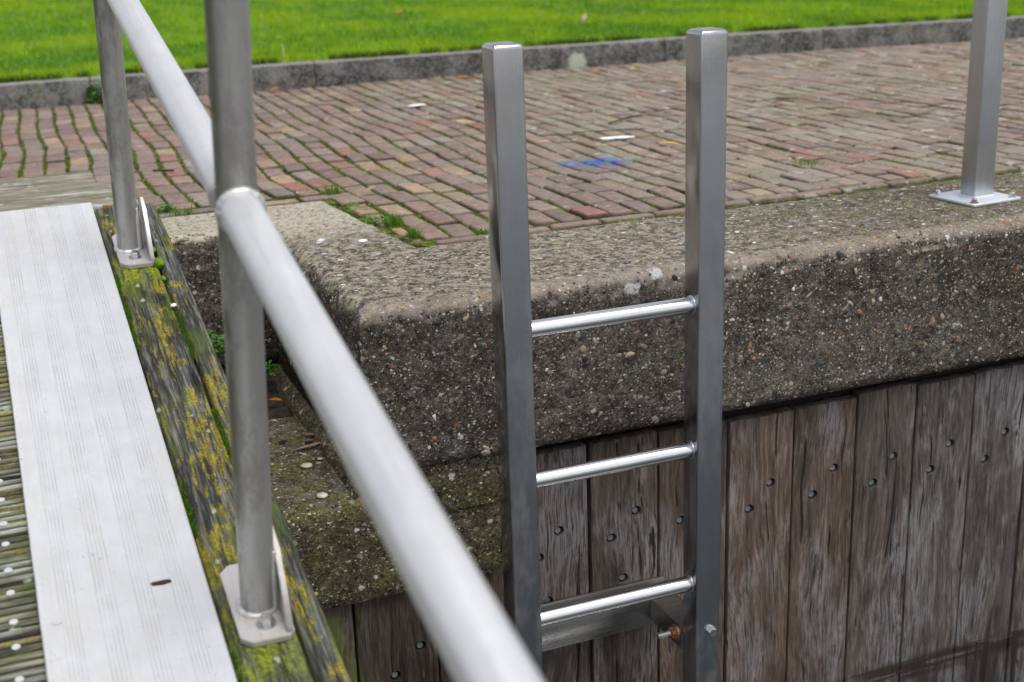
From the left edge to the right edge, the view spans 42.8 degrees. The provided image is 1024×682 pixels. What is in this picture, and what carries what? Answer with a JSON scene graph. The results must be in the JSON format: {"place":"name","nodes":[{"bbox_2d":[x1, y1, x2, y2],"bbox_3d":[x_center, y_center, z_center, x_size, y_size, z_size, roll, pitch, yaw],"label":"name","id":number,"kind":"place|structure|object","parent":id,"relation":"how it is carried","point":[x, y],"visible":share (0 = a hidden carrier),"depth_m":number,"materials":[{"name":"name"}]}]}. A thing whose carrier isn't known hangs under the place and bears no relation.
{"place":"outdoors","nodes":[
{"label":"outdoors","id":0,"kind":"place"},
{"bbox_2d":[226,368,292,419],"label":"soil","id":1,"kind":"structure","parent":0,"point":[276,409],"depth_m":4.59,"materials":[{"name":"brown soil"}]},
{"bbox_2d":[207,329,224,356],"bbox_3d":[-1.065,0.015,4.555,0.202,0.107,0.139,-9,19,-20],"label":"weed","id":2,"kind":"object","parent":1,"relation":"on","point":[217,347],"visible":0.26,"depth_m":4.57,"materials":[{"name":"green plant"}]},
{"bbox_2d":[265,360,281,376],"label":"weed","id":3,"kind":"object","parent":1,"relation":"on","point":[267,367],"visible":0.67,"depth_m":4.69,"materials":[{"name":"green plant"}]},
{"bbox_2d":[222,263,323,422],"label":"earth","id":4,"kind":"structure","parent":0,"point":[286,367],"depth_m":4.61,"materials":[{"name":"soil"}]},
{"bbox_2d":[268,366,502,609],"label":"concrete block","id":5,"kind":"structure","parent":4,"relation":"on","point":[346,558],"depth_m":3.85,"materials":[{"name":"grey concrete"}]},
{"bbox_2d":[301,463,311,467],"bbox_3d":[-0.631,0.382,4.018,0.037,0.011,0.037,-9,19,-20],"label":"pebble","id":6,"kind":"object","parent":5,"relation":"on","point":[306,465],"visible":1,"depth_m":4.01,"materials":[{"name":"stone"}]},
{"bbox_2d":[295,442,319,449],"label":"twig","id":7,"kind":"object","parent":5,"relation":"on","point":[315,443],"visible":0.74,"depth_m":4.14,"materials":[{"name":"brown wood"}]},
{"bbox_2d":[316,492,327,497],"bbox_3d":[-0.550,0.448,3.800,0.033,0.010,0.032,-9,19,-20],"label":"pebble","id":8,"kind":"object","parent":5,"relation":"on","point":[322,495],"visible":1,"depth_m":3.79,"materials":[{"name":"stone"}]},
{"bbox_2d":[0,15,1023,111],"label":"kerb","id":9,"kind":"structure","parent":4,"relation":"on","point":[53,93],"depth_m":9.37,"materials":[{"name":"concrete"}]},
{"bbox_2d":[161,172,1023,468],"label":"concrete coping","id":10,"kind":"object","parent":4,"relation":"on","point":[845,292],"visible":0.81,"depth_m":4.14,"materials":[{"name":"grey concrete"}]},
{"bbox_2d":[0,0,543,681],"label":"gangway","id":11,"kind":"object","parent":10,"relation":"on","point":[112,568],"visible":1,"depth_m":2.77,"materials":[{"name":"metal"}]},
{"bbox_2d":[154,257,164,268],"bbox_3d":[-1.125,-0.248,4.170,0.036,0.038,0.068,-9,19,-20],"label":"moss cushion","id":12,"kind":"object","parent":11,"relation":"on","point":[159,262],"visible":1,"depth_m":4.15,"materials":[{"name":"green plant"}]},
{"bbox_2d":[160,276,165,281],"bbox_3d":[-1.090,-0.194,4.085,0.021,0.021,0.032,-9,19,-20],"label":"moss cushion","id":13,"kind":"object","parent":11,"relation":"on","point":[163,278],"visible":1,"depth_m":4.07,"materials":[{"name":"green plant"}]},
{"bbox_2d":[112,272,246,681],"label":"moss","id":14,"kind":"object","parent":11,"relation":"on","point":[187,506],"visible":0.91,"depth_m":3.36,"materials":[{"name":"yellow plant"}]},
{"bbox_2d":[929,0,1020,207],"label":"railing post","id":15,"kind":"object","parent":10,"relation":"on","point":[989,18],"visible":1,"depth_m":4.60,"materials":[{"name":"metal"}]},
{"bbox_2d":[322,356,1023,681],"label":"plank wall","id":16,"kind":"structure","parent":4,"relation":"attached to","point":[872,533],"depth_m":4.50,"materials":[{"name":"brown wood"}]},
{"bbox_2d":[482,27,727,681],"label":"ladder","id":17,"kind":"object","parent":16,"relation":"attached to","point":[690,619],"visible":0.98,"depth_m":3.61,"materials":[{"name":"silver metal"}]},
{"bbox_2d":[0,0,1023,82],"bbox_3d":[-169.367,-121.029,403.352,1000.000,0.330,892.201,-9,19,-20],"label":"lawn","id":18,"kind":"structure","parent":0,"point":[166,37],"depth_m":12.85,"materials":[{"name":"plant"}]},
{"bbox_2d":[581,13,586,20],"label":"fallen leaf","id":19,"kind":"object","parent":18,"relation":"on","point":[583,17],"visible":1,"depth_m":11.49,"materials":[{"name":"beige plant"}]},
{"bbox_2d":[0,37,1023,247],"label":"brick paving","id":20,"kind":"structure","parent":0,"point":[877,136],"depth_m":6.45,"materials":[{"name":"brown brick"}]},
{"bbox_2d":[0,171,138,212],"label":"timber landing","id":21,"kind":"object","parent":20,"relation":"on","point":[20,193],"visible":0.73,"depth_m":4.93,"materials":[{"name":"wood"}]},
{"bbox_2d":[84,82,102,103],"bbox_3d":[-2.677,-1.587,8.399,0.167,0.143,0.114,-9,19,-20],"label":"weed","id":22,"kind":"object","parent":20,"relation":"on","point":[92,94],"visible":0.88,"depth_m":8.38,"materials":[{"name":"green plant"}]},
{"bbox_2d":[153,169,173,171],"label":"twig","id":23,"kind":"object","parent":20,"relation":"on","point":[154,170],"visible":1,"depth_m":5.87,"materials":[{"name":"brown wood"}]},
{"bbox_2d":[155,202,174,211],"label":"weed","id":24,"kind":"object","parent":20,"relation":"on","point":[165,207],"visible":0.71,"depth_m":5.03,"materials":[{"name":"green plant"}]},
{"bbox_2d":[160,202,195,217],"bbox_3d":[-1.270,-0.499,4.977,0.141,0.044,0.140,-9,19,-20],"label":"grass tuft","id":25,"kind":"object","parent":20,"relation":"on","point":[175,213],"visible":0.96,"depth_m":4.97,"materials":[{"name":"green plant"}]},
{"bbox_2d":[321,183,346,195],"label":"grass tuft","id":26,"kind":"object","parent":20,"relation":"on","point":[329,192],"visible":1,"depth_m":5.24,"materials":[{"name":"green plant"}]},
{"bbox_2d":[335,202,372,211],"bbox_3d":[-0.612,-0.506,4.996,0.169,0.030,0.151,-9,19,-20],"label":"weed","id":27,"kind":"object","parent":20,"relation":"on","point":[355,204],"visible":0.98,"depth_m":5.00,"materials":[{"name":"green plant"}]},
{"bbox_2d":[362,214,397,224],"bbox_3d":[-0.479,-0.439,4.758,0.139,0.037,0.143,-2,18,-1],"label":"weed","id":28,"kind":"object","parent":20,"relation":"on","point":[375,218],"visible":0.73,"depth_m":4.76,"materials":[{"name":"green plant"}]},
{"bbox_2d":[378,212,404,227],"bbox_3d":[-0.431,-0.437,4.671,0.104,0.052,0.104,0,18,7],"label":"grass tuft","id":29,"kind":"object","parent":20,"relation":"on","point":[391,219],"visible":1,"depth_m":4.66,"materials":[{"name":"green plant"}]},
{"bbox_2d":[405,226,423,238],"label":"grass tuft","id":30,"kind":"object","parent":20,"relation":"on","point":[413,234],"visible":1,"depth_m":4.47,"materials":[{"name":"green plant"}]},
{"bbox_2d":[455,76,476,78],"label":"fallen leaf","id":31,"kind":"object","parent":20,"relation":"on","point":[465,77],"visible":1,"depth_m":9.02,"materials":[{"name":"orange plant"}]},
{"bbox_2d":[472,226,488,235],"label":"grass tuft","id":32,"kind":"object","parent":20,"relation":"on","point":[481,231],"visible":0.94,"depth_m":4.49,"materials":[{"name":"green plant"}]},
{"bbox_2d":[0,44,1023,232],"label":"joint moss","id":33,"kind":"object","parent":20,"relation":"on","point":[19,118],"visible":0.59,"depth_m":6.68,"materials":[{"name":"green plant"}]},
{"bbox_2d":[572,128,645,132],"bbox_3d":[0.486,-1.055,6.554,0.374,0.005,0.023,-5,18,-8],"label":"twig","id":34,"kind":"object","parent":20,"relation":"on","point":[608,130],"visible":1,"depth_m":6.55,"materials":[{"name":"brown wood"}]},
{"bbox_2d":[599,136,635,138],"bbox_3d":[0.511,-0.986,6.323,0.178,0.006,0.051,-9,19,-20],"label":"paper scrap","id":35,"kind":"object","parent":20,"relation":"on","point":[613,137],"visible":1,"depth_m":6.31,"materials":[{"name":"white paper"}]},
{"bbox_2d":[608,114,641,123],"bbox_3d":[0.590,-1.171,6.902,0.027,0.009,0.328,11,22,35],"label":"twig","id":36,"kind":"object","parent":20,"relation":"on","point":[624,118],"visible":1,"depth_m":6.92,"materials":[{"name":"brown wood"}]},
{"bbox_2d":[658,142,677,143],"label":"fallen leaf","id":37,"kind":"object","parent":20,"relation":"on","point":[667,143],"visible":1,"depth_m":6.06,"materials":[{"name":"yellow plant"}]},
{"bbox_2d":[792,158,829,165],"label":"grass tuft","id":38,"kind":"object","parent":20,"relation":"on","point":[808,160],"visible":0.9,"depth_m":5.50,"materials":[{"name":"green plant"}]}
]}

